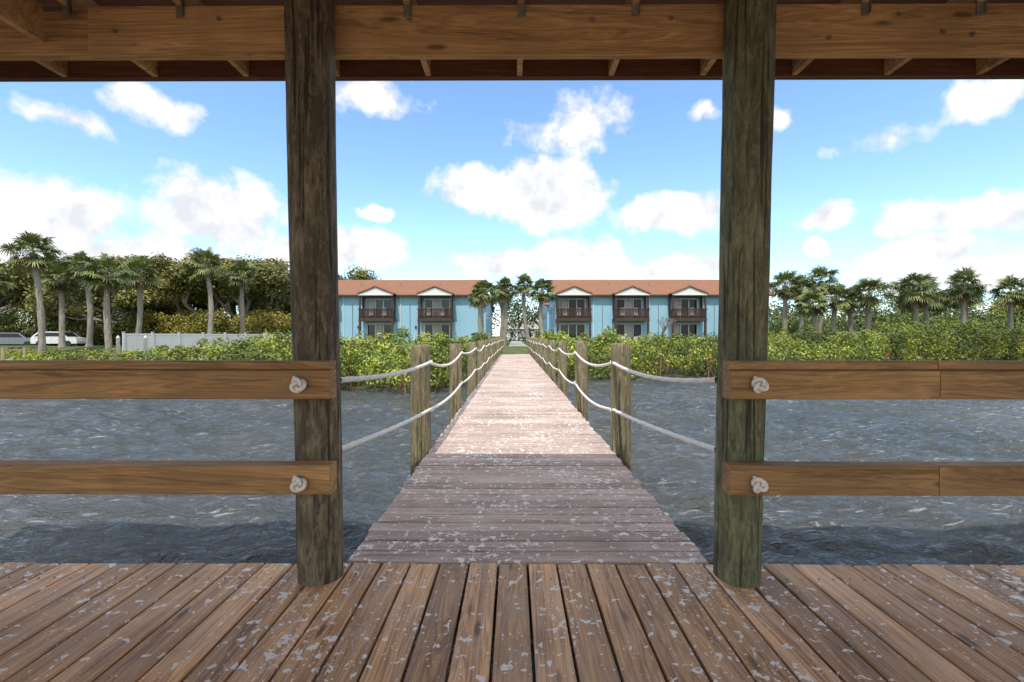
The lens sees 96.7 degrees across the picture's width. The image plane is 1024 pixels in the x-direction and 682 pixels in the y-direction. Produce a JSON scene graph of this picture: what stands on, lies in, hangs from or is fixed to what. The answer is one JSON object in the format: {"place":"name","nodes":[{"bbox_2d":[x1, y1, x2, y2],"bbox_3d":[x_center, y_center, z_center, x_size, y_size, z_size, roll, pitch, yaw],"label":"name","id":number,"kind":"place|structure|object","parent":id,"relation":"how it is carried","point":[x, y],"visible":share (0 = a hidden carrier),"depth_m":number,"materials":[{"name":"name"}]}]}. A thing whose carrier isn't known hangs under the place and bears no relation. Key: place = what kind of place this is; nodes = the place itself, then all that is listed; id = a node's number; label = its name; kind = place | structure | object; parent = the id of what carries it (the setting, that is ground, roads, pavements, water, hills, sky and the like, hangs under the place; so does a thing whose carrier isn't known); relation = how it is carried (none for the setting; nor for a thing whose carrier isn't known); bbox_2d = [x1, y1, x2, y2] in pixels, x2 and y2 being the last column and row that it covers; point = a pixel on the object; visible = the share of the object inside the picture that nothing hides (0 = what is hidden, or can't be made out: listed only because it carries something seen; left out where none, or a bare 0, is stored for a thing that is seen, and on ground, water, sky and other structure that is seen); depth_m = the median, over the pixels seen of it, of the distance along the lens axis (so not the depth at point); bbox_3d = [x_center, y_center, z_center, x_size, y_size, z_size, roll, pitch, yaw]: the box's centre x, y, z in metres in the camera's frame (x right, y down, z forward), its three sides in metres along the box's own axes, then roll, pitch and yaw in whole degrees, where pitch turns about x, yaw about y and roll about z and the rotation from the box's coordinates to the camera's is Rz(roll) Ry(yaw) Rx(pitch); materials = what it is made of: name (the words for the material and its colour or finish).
{"place":"outdoors","nodes":[
{"label":"outdoors","id":0,"kind":"place"},
{"bbox_2d":[0,336,1018,389],"bbox_3d":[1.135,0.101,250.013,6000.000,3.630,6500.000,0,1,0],"label":"ground","id":1,"kind":"structure","parent":0,"point":[506,349],"depth_m":33.61,"materials":[{"name":"green plant"}]},
{"bbox_2d":[0,272,16,295],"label":"palm tree","id":2,"kind":"object","parent":1,"relation":"on","point":[4,284],"visible":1,"depth_m":42.00,"materials":[{"name":"green plant"}]},
{"bbox_2d":[0,347,26,359],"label":"dock","id":3,"kind":"object","parent":1,"relation":"on","point":[3,350],"visible":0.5,"depth_m":32.58,"materials":[{"name":"brown wood"}]},
{"bbox_2d":[0,333,35,344],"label":"parked car","id":4,"kind":"object","parent":1,"relation":"on","point":[13,338],"visible":0.42,"depth_m":51.55,"materials":[{"name":"grey paint"}]},
{"bbox_2d":[0,230,66,354],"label":"palm tree","id":5,"kind":"object","parent":1,"relation":"on","point":[35,263],"visible":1,"depth_m":37.98,"materials":[{"name":"green plant"}]},
{"bbox_2d":[21,253,77,294],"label":"oak tree","id":6,"kind":"object","parent":1,"relation":"on","point":[65,259],"visible":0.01,"depth_m":62.06,"materials":[{"name":"green plant"}]},
{"bbox_2d":[30,331,85,345],"bbox_3d":[-49.275,-0.211,49.725,4.600,1.660,1.860,0,1,-5],"label":"parked car","id":7,"kind":"object","parent":1,"relation":"on","point":[52,338],"visible":0.61,"depth_m":48.95,"materials":[{"name":"white paint"}]},
{"bbox_2d":[40,263,83,347],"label":"palm tree","id":8,"kind":"object","parent":1,"relation":"on","point":[61,286],"visible":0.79,"depth_m":44.19,"materials":[{"name":"green plant"}]},
{"bbox_2d":[0,258,124,332],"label":"oak tree","id":9,"kind":"object","parent":1,"relation":"on","point":[10,298],"visible":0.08,"depth_m":59.62,"materials":[{"name":"green plant"}]},
{"bbox_2d":[57,250,105,346],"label":"palm tree","id":10,"kind":"object","parent":1,"relation":"on","point":[74,270],"visible":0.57,"depth_m":43.71,"materials":[{"name":"green plant"}]},
{"bbox_2d":[0,304,169,344],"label":"background shrubs","id":11,"kind":"object","parent":1,"relation":"on","point":[78,328],"visible":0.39,"depth_m":54.16,"materials":[{"name":"green plant"}]},
{"bbox_2d":[0,256,175,330],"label":"oak tree","id":12,"kind":"object","parent":1,"relation":"on","point":[22,282],"visible":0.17,"depth_m":53.69,"materials":[{"name":"green plant"}]},
{"bbox_2d":[80,285,111,343],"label":"oak tree","id":13,"kind":"object","parent":1,"relation":"on","point":[95,311],"visible":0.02,"depth_m":57.86,"materials":[{"name":"green plant"}]},
{"bbox_2d":[78,253,135,354],"bbox_3d":[-34.152,-3.030,38.480,3.770,8.927,4.111,-1,1,-42],"label":"palm tree","id":14,"kind":"object","parent":1,"relation":"on","point":[107,283],"visible":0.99,"depth_m":38.12,"materials":[{"name":"green plant"}]},
{"bbox_2d":[18,260,207,333],"bbox_3d":[-46.537,-5.208,57.658,16.600,12.919,20.831,0,1,28],"label":"oak tree","id":15,"kind":"object","parent":1,"relation":"on","point":[122,300],"visible":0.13,"depth_m":51.38,"materials":[{"name":"green plant"}]},
{"bbox_2d":[76,255,159,332],"bbox_3d":[-49.856,-4.734,57.972,8.940,11.474,16.024,0,1,-35],"label":"oak tree","id":16,"kind":"object","parent":1,"relation":"on","point":[112,272],"visible":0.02,"depth_m":55.52,"materials":[{"name":"green plant"}]},
{"bbox_2d":[116,336,119,357],"bbox_3d":[-30.242,1.279,34.953,0.270,3.400,0.270,0,1,0],"label":"mooring post","id":17,"kind":"object","parent":1,"relation":"on","point":[117,344],"visible":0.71,"depth_m":34.87,"materials":[{"name":"white paint"}]},
{"bbox_2d":[116,255,164,332],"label":"palm tree","id":18,"kind":"object","parent":1,"relation":"on","point":[142,264],"visible":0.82,"depth_m":43.73,"materials":[{"name":"green plant"}]},
{"bbox_2d":[143,336,147,352],"bbox_3d":[-27.645,1.286,34.342,0.270,3.400,0.270,0,1,0],"label":"mooring post","id":19,"kind":"object","parent":1,"relation":"on","point":[145,342],"visible":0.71,"depth_m":34.24,"materials":[{"name":"white paint"}]},
{"bbox_2d":[114,254,222,321],"bbox_3d":[-50.498,-5.711,68.678,10.403,13.351,18.646,0,1,16],"label":"oak tree","id":20,"kind":"object","parent":1,"relation":"on","point":[195,308],"visible":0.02,"depth_m":64.71,"materials":[{"name":"green plant"}]},
{"bbox_2d":[142,252,254,332],"bbox_3d":[-39.593,-4.805,55.752,16.316,11.682,9.102,0,1,-2],"label":"oak tree","id":21,"kind":"object","parent":1,"relation":"on","point":[173,292],"visible":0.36,"depth_m":54.67,"materials":[{"name":"green plant"}]},
{"bbox_2d":[181,246,228,333],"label":"palm tree","id":22,"kind":"object","parent":1,"relation":"on","point":[204,271],"visible":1,"depth_m":46.07,"materials":[{"name":"green plant"}]},
{"bbox_2d":[122,332,291,352],"bbox_3d":[-26.800,0.474,44.130,0.180,2.610,18.068,0,1,27],"label":"white fence","id":23,"kind":"object","parent":1,"relation":"on","point":[132,341],"visible":0.27,"depth_m":39.16,"materials":[{"name":"plastic"}]},
{"bbox_2d":[128,308,290,333],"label":"shrubs","id":24,"kind":"object","parent":1,"relation":"on","point":[257,322],"visible":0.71,"depth_m":53.98,"materials":[{"name":"green plant"}]},
{"bbox_2d":[191,255,238,332],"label":"oak tree","id":25,"kind":"object","parent":1,"relation":"on","point":[233,307],"depth_m":69.81,"materials":[{"name":"green plant"}]},
{"bbox_2d":[164,257,290,318],"bbox_3d":[-34.365,-4.995,56.905,12.525,12.129,10.748,0,1,4],"label":"oak tree","id":26,"kind":"object","parent":1,"relation":"on","point":[272,277],"visible":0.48,"depth_m":56.38,"materials":[{"name":"green plant"}]},
{"bbox_2d":[221,259,258,333],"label":"palm tree","id":27,"kind":"object","parent":1,"relation":"on","point":[242,284],"visible":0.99,"depth_m":49.59,"materials":[{"name":"green plant"}]},
{"bbox_2d":[220,254,289,315],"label":"oak tree","id":28,"kind":"object","parent":1,"relation":"on","point":[258,260],"visible":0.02,"depth_m":63.97,"materials":[{"name":"green plant"}]},
{"bbox_2d":[244,265,377,316],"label":"oak tree","id":29,"kind":"object","parent":1,"relation":"on","point":[360,274],"visible":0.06,"depth_m":71.21,"materials":[{"name":"green plant"}]},
{"bbox_2d":[338,280,483,344],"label":"blue townhouse","id":30,"kind":"structure","parent":1,"relation":"on","point":[375,307],"depth_m":55.01,"materials":[{"name":"paint"}]},
{"bbox_2d":[367,300,483,342],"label":"windows","id":31,"kind":"structure","parent":30,"relation":"in","point":[379,303],"depth_m":54.96,"materials":[{"name":"black glass"}]},
{"bbox_2d":[468,289,489,331],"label":"palm tree","id":32,"kind":"object","parent":1,"relation":"on","point":[474,304],"visible":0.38,"depth_m":50.40,"materials":[{"name":"green plant"}]},
{"bbox_2d":[469,279,500,339],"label":"palm tree","id":33,"kind":"object","parent":1,"relation":"on","point":[485,285],"visible":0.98,"depth_m":46.41,"materials":[{"name":"green plant"}]},
{"bbox_2d":[484,296,494,339],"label":"blue townhouse","id":34,"kind":"structure","parent":1,"relation":"on","point":[488,309],"depth_m":81.89,"materials":[{"name":"paint"}]},
{"bbox_2d":[0,270,995,340],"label":"distant trees","id":35,"kind":"object","parent":1,"relation":"on","point":[517,311],"visible":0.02,"depth_m":96.28,"materials":[{"name":"green plant"}]},
{"bbox_2d":[75,351,924,394],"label":"mangrove roots","id":36,"kind":"object","parent":1,"relation":"on","point":[653,364],"visible":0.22,"depth_m":26.15,"materials":[{"name":"brown wood"}]},
{"bbox_2d":[490,285,510,337],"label":"palm tree","id":37,"kind":"object","parent":1,"relation":"on","point":[500,301],"visible":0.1,"depth_m":59.81,"materials":[{"name":"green plant"}]},
{"bbox_2d":[492,276,517,344],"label":"palm tree","id":38,"kind":"object","parent":1,"relation":"on","point":[505,293],"visible":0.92,"depth_m":51.54,"materials":[{"name":"green plant"}]},
{"bbox_2d":[506,333,511,340],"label":"parked car","id":39,"kind":"object","parent":1,"relation":"on","point":[509,336],"visible":0.53,"depth_m":106.12,"materials":[{"name":"white paint"}]},
{"bbox_2d":[0,315,1023,390],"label":"mangrove hedge","id":40,"kind":"object","parent":1,"relation":"on","point":[1002,342],"visible":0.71,"depth_m":29.23,"materials":[{"name":"green plant"}]},
{"bbox_2d":[518,333,525,340],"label":"parked car","id":41,"kind":"object","parent":1,"relation":"on","point":[519,336],"visible":0.58,"depth_m":102.95,"materials":[{"name":"grey paint"}]},
{"bbox_2d":[511,273,533,336],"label":"palm tree","id":42,"kind":"object","parent":1,"relation":"on","point":[522,289],"visible":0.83,"depth_m":55.89,"materials":[{"name":"green plant"}]},
{"bbox_2d":[507,329,538,339],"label":"walls","id":43,"kind":"structure","parent":1,"relation":"on","point":[519,330],"depth_m":124.97,"materials":[{"name":"white paint"}]},
{"bbox_2d":[507,320,538,328],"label":"roof","id":44,"kind":"structure","parent":43,"relation":"on","point":[522,326],"depth_m":125.71,"materials":[{"name":"concrete"}]},
{"bbox_2d":[347,354,707,584],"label":"boardwalk","id":45,"kind":"structure","parent":1,"relation":"on","point":[521,462],"depth_m":3.82,"materials":[{"name":"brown wood"}]},
{"bbox_2d":[537,302,548,335],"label":"blue townhouse","id":46,"kind":"structure","parent":1,"relation":"on","point":[545,315],"depth_m":78.18,"materials":[{"name":"paint"}]},
{"bbox_2d":[527,278,559,338],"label":"palm tree","id":47,"kind":"object","parent":1,"relation":"on","point":[541,296],"visible":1,"depth_m":48.88,"materials":[{"name":"green plant"}]},
{"bbox_2d":[566,331,717,344],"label":"garden shrubs","id":48,"kind":"object","parent":1,"relation":"on","point":[657,341],"visible":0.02,"depth_m":50.06,"materials":[{"name":"green plant"}]},
{"bbox_2d":[546,280,773,342],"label":"blue townhouse","id":49,"kind":"structure","parent":1,"relation":"on","point":[630,308],"depth_m":54.86,"materials":[{"name":"paint"}]},
{"bbox_2d":[549,300,696,340],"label":"windows","id":50,"kind":"structure","parent":49,"relation":"in","point":[621,329],"depth_m":54.85,"materials":[{"name":"black glass"}]},
{"bbox_2d":[657,316,675,334],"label":"bare tree","id":51,"kind":"object","parent":1,"relation":"on","point":[666,326],"visible":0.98,"depth_m":50.34,"materials":[{"name":"grey plant"}]},
{"bbox_2d":[769,269,808,335],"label":"palm tree","id":52,"kind":"object","parent":1,"relation":"on","point":[786,291],"visible":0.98,"depth_m":47.46,"materials":[{"name":"green plant"}]},
{"bbox_2d":[782,273,823,337],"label":"palm tree","id":53,"kind":"object","parent":1,"relation":"on","point":[805,282],"visible":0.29,"depth_m":49.55,"materials":[{"name":"green plant"}]},
{"bbox_2d":[793,288,828,350],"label":"palm tree","id":54,"kind":"object","parent":1,"relation":"on","point":[811,309],"visible":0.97,"depth_m":43.59,"materials":[{"name":"green plant"}]},
{"bbox_2d":[804,264,840,331],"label":"palm tree","id":55,"kind":"object","parent":1,"relation":"on","point":[820,271],"visible":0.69,"depth_m":51.11,"materials":[{"name":"green plant"}]},
{"bbox_2d":[813,283,859,349],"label":"palm tree","id":56,"kind":"object","parent":1,"relation":"on","point":[839,291],"visible":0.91,"depth_m":44.09,"materials":[{"name":"green plant"}]},
{"bbox_2d":[828,285,865,331],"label":"palm tree","id":57,"kind":"object","parent":1,"relation":"on","point":[850,322],"visible":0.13,"depth_m":49.60,"materials":[{"name":"green plant"}]},
{"bbox_2d":[846,276,898,330],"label":"palm tree","id":58,"kind":"object","parent":1,"relation":"on","point":[870,302],"visible":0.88,"depth_m":43.15,"materials":[{"name":"green plant"}]},
{"bbox_2d":[768,305,1023,349],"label":"background shrubs","id":59,"kind":"object","parent":1,"relation":"on","point":[858,324],"visible":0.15,"depth_m":54.78,"materials":[{"name":"green plant"}]},
{"bbox_2d":[880,272,939,353],"bbox_3d":[38.585,-2.485,43.901,4.272,8.407,4.276,0,1,0],"label":"palm tree","id":60,"kind":"object","parent":1,"relation":"on","point":[913,300],"visible":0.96,"depth_m":43.43,"materials":[{"name":"green plant"}]},
{"bbox_2d":[896,272,950,355],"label":"palm tree","id":61,"kind":"object","parent":1,"relation":"on","point":[926,317],"visible":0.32,"depth_m":45.64,"materials":[{"name":"green plant"}]},
{"bbox_2d":[894,288,953,316],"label":"oak tree","id":62,"kind":"object","parent":1,"relation":"on","point":[941,309],"visible":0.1,"depth_m":66.14,"materials":[{"name":"green plant"}]},
{"bbox_2d":[938,266,992,352],"bbox_3d":[45.701,-2.899,46.092,4.199,9.425,4.492,0,1,0],"label":"palm tree","id":63,"kind":"object","parent":1,"relation":"on","point":[962,295],"visible":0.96,"depth_m":45.72,"materials":[{"name":"green plant"}]},
{"bbox_2d":[944,282,987,354],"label":"palm tree","id":64,"kind":"object","parent":1,"relation":"on","point":[952,306],"visible":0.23,"depth_m":48.54,"materials":[{"name":"green plant"}]},
{"bbox_2d":[985,287,1023,324],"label":"oak tree","id":65,"kind":"object","parent":1,"relation":"on","point":[1005,308],"visible":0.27,"depth_m":64.32,"materials":[{"name":"green plant"}]},
{"bbox_2d":[986,274,1023,355],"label":"palm tree","id":66,"kind":"object","parent":1,"relation":"on","point":[1011,298],"visible":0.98,"depth_m":47.44,"materials":[{"name":"green plant"}]},
{"bbox_2d":[0,562,1023,681],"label":"pavilion deck","id":67,"kind":"structure","parent":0,"point":[167,622],"depth_m":2.15,"materials":[{"name":"brown wood"}]},
{"bbox_2d":[713,0,776,589],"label":"wooden column","id":68,"kind":"structure","parent":67,"relation":"on","point":[749,50],"depth_m":2.45,"materials":[{"name":"brown wood"}]},
{"bbox_2d":[722,360,1023,495],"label":"guard rail","id":69,"kind":"object","parent":68,"relation":"attached to","point":[878,379],"visible":1,"depth_m":2.33,"materials":[{"name":"brown wood"}]},
{"bbox_2d":[0,375,1023,681],"bbox_3d":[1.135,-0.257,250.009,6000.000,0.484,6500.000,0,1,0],"label":"water","id":70,"kind":"structure","parent":0,"point":[676,477],"depth_m":8.50,"materials":[{"name":"grey liquid"}]},
{"bbox_2d":[284,0,343,588],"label":"wooden column","id":71,"kind":"structure","parent":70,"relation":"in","point":[310,76],"depth_m":2.46,"materials":[{"name":"brown wood"}]},
{"bbox_2d":[0,360,336,494],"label":"guard rail","id":72,"kind":"object","parent":71,"relation":"attached to","point":[167,379],"visible":1,"depth_m":2.35,"materials":[{"name":"brown wood"}]},
{"bbox_2d":[0,3,1023,60],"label":"beams","id":73,"kind":"structure","parent":71,"relation":"on","point":[469,32],"depth_m":2.62,"materials":[{"name":"brown wood"}]},
{"bbox_2d":[0,0,43,41],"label":"brace","id":74,"kind":"object","parent":73,"relation":"attached to","point":[25,17],"visible":1,"depth_m":2.53,"materials":[{"name":"brown wood"}]},
{"bbox_2d":[35,0,1009,76],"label":"rafters","id":75,"kind":"object","parent":73,"relation":"on","point":[891,65],"visible":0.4,"depth_m":3.16,"materials":[{"name":"brown wood"}]},
{"bbox_2d":[0,58,1023,79],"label":"fascia","id":76,"kind":"structure","parent":75,"relation":"attached to","point":[532,69],"depth_m":3.27,"materials":[{"name":"brown wood"}]},
{"bbox_2d":[36,0,1023,11],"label":"sheathing","id":77,"kind":"object","parent":75,"relation":"on","point":[52,5],"visible":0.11,"depth_m":2.79,"materials":[{"name":"brown wood"}]},
{"bbox_2d":[0,78,1023,81],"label":"drip edge","id":78,"kind":"object","parent":77,"relation":"attached to","point":[500,79],"visible":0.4,"depth_m":3.30,"materials":[{"name":"metal"}]},
{"bbox_2d":[62,0,987,39],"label":"brackets","id":79,"kind":"object","parent":73,"relation":"attached to","point":[981,8],"visible":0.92,"depth_m":2.61,"materials":[{"name":"metal"}]},
{"bbox_2d":[410,344,430,475],"bbox_3d":[-1.085,2.071,5.407,0.252,4.056,0.250,0,1,0],"label":"walkway piling","id":80,"kind":"object","parent":70,"relation":"in","point":[420,437],"visible":0.34,"depth_m":5.29,"materials":[{"name":"brown wood"}]},
{"bbox_2d":[341,340,503,451],"bbox_3d":[-0.897,0.373,23.352,0.086,0.774,41.358,0,1,0],"label":"rope railing","id":81,"kind":"object","parent":80,"relation":"attached to","point":[347,446],"visible":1,"depth_m":3.90,"materials":[{"name":"white fabric"}]},
{"bbox_2d":[449,343,461,422],"bbox_3d":[-1.067,2.056,8.627,0.253,4.015,0.256,0,1,0],"label":"walkway piling","id":82,"kind":"object","parent":70,"relation":"in","point":[455,381],"visible":0.32,"depth_m":8.52,"materials":[{"name":"brown wood"}]},
{"bbox_2d":[467,342,475,397],"bbox_3d":[-1.045,2.027,11.848,0.253,4.004,0.257,0,1,0],"label":"walkway piling","id":83,"kind":"object","parent":70,"relation":"in","point":[471,381],"visible":0.31,"depth_m":11.73,"materials":[{"name":"brown wood"}]},
{"bbox_2d":[477,341,483,384],"bbox_3d":[-1.034,1.990,15.068,0.257,4.008,0.250,0,1,0],"label":"walkway piling","id":84,"kind":"object","parent":70,"relation":"in","point":[480,362],"visible":0.31,"depth_m":14.95,"materials":[{"name":"brown wood"}]},
{"bbox_2d":[484,340,488,375],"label":"walkway piling","id":85,"kind":"object","parent":70,"relation":"in","point":[486,357],"visible":0.22,"depth_m":18.16,"materials":[{"name":"brown wood"}]},
{"bbox_2d":[489,339,493,369],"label":"walkway piling","id":86,"kind":"object","parent":70,"relation":"in","point":[491,361],"visible":0.17,"depth_m":21.39,"materials":[{"name":"brown wood"}]},
{"bbox_2d":[492,338,495,361],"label":"walkway piling","id":87,"kind":"object","parent":70,"relation":"in","point":[494,346],"visible":0.2,"depth_m":24.60,"materials":[{"name":"brown wood"}]},
{"bbox_2d":[496,338,497,359],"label":"walkway piling","id":88,"kind":"object","parent":70,"relation":"in","point":[496,348],"visible":0.14,"depth_m":27.82,"materials":[{"name":"brown wood"}]},
{"bbox_2d":[498,338,499,356],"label":"walkway piling","id":89,"kind":"object","parent":70,"relation":"in","point":[498,347],"visible":0.17,"depth_m":31.04,"materials":[{"name":"brown wood"}]},
{"bbox_2d":[529,338,530,354],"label":"walkway piling","id":90,"kind":"object","parent":70,"relation":"in","point":[530,346],"visible":0.2,"depth_m":34.25,"materials":[{"name":"brown wood"}]},
{"bbox_2d":[531,337,532,356],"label":"walkway piling","id":91,"kind":"object","parent":70,"relation":"in","point":[532,346],"visible":0.19,"depth_m":31.03,"materials":[{"name":"brown wood"}]},
{"bbox_2d":[533,337,535,359],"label":"walkway piling","id":92,"kind":"object","parent":70,"relation":"in","point":[534,348],"visible":0.14,"depth_m":27.81,"materials":[{"name":"brown wood"}]},
{"bbox_2d":[535,337,539,363],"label":"walkway piling","id":93,"kind":"object","parent":70,"relation":"in","point":[536,347],"visible":0.23,"depth_m":24.60,"materials":[{"name":"brown wood"}]},
{"bbox_2d":[538,339,542,367],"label":"walkway piling","id":94,"kind":"object","parent":70,"relation":"in","point":[540,353],"visible":0.29,"depth_m":21.39,"materials":[{"name":"brown wood"}]},
{"bbox_2d":[542,339,547,374],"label":"walkway piling","id":95,"kind":"object","parent":70,"relation":"in","point":[545,357],"visible":0.27,"depth_m":18.16,"materials":[{"name":"brown wood"}]},
{"bbox_2d":[549,340,555,383],"bbox_3d":[1.329,1.981,15.057,0.254,4.027,0.252,0,1,0],"label":"walkway piling","id":96,"kind":"object","parent":70,"relation":"in","point":[552,361],"visible":0.26,"depth_m":14.94,"materials":[{"name":"brown wood"}]},
{"bbox_2d":[526,340,716,452],"bbox_3d":[1.275,0.372,23.342,0.076,0.770,41.359,0,1,0],"label":"rope railing","id":97,"kind":"object","parent":96,"relation":"attached to","point":[712,380],"visible":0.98,"depth_m":3.86,"materials":[{"name":"white fabric"}]},
{"bbox_2d":[558,341,566,396],"bbox_3d":[1.314,2.011,11.839,0.254,4.036,0.250,0,1,0],"label":"walkway piling","id":98,"kind":"object","parent":70,"relation":"in","point":[562,367],"visible":0.3,"depth_m":11.72,"materials":[{"name":"brown wood"}]},
{"bbox_2d":[575,341,587,420],"bbox_3d":[1.310,2.031,8.616,0.256,4.065,0.259,0,1,0],"label":"walkway piling","id":99,"kind":"object","parent":70,"relation":"in","point":[581,380],"visible":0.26,"depth_m":8.50,"materials":[{"name":"brown wood"}]},
{"bbox_2d":[610,343,630,470],"bbox_3d":[1.288,2.062,5.397,0.256,4.074,0.251,0,1,0],"label":"walkway piling","id":100,"kind":"object","parent":70,"relation":"in","point":[620,400],"visible":0.41,"depth_m":5.28,"materials":[{"name":"brown wood"}]},
{"bbox_2d":[0,79,1023,335],"label":"sky","id":101,"kind":"structure","parent":0,"point":[491,181],"materials":[{"name":"blue"}]},
{"bbox_2d":[509,341,525,345],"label":"concrete path","id":102,"kind":"structure","parent":0,"point":[516,343],"depth_m":61.12,"materials":[{"name":"white concrete"}]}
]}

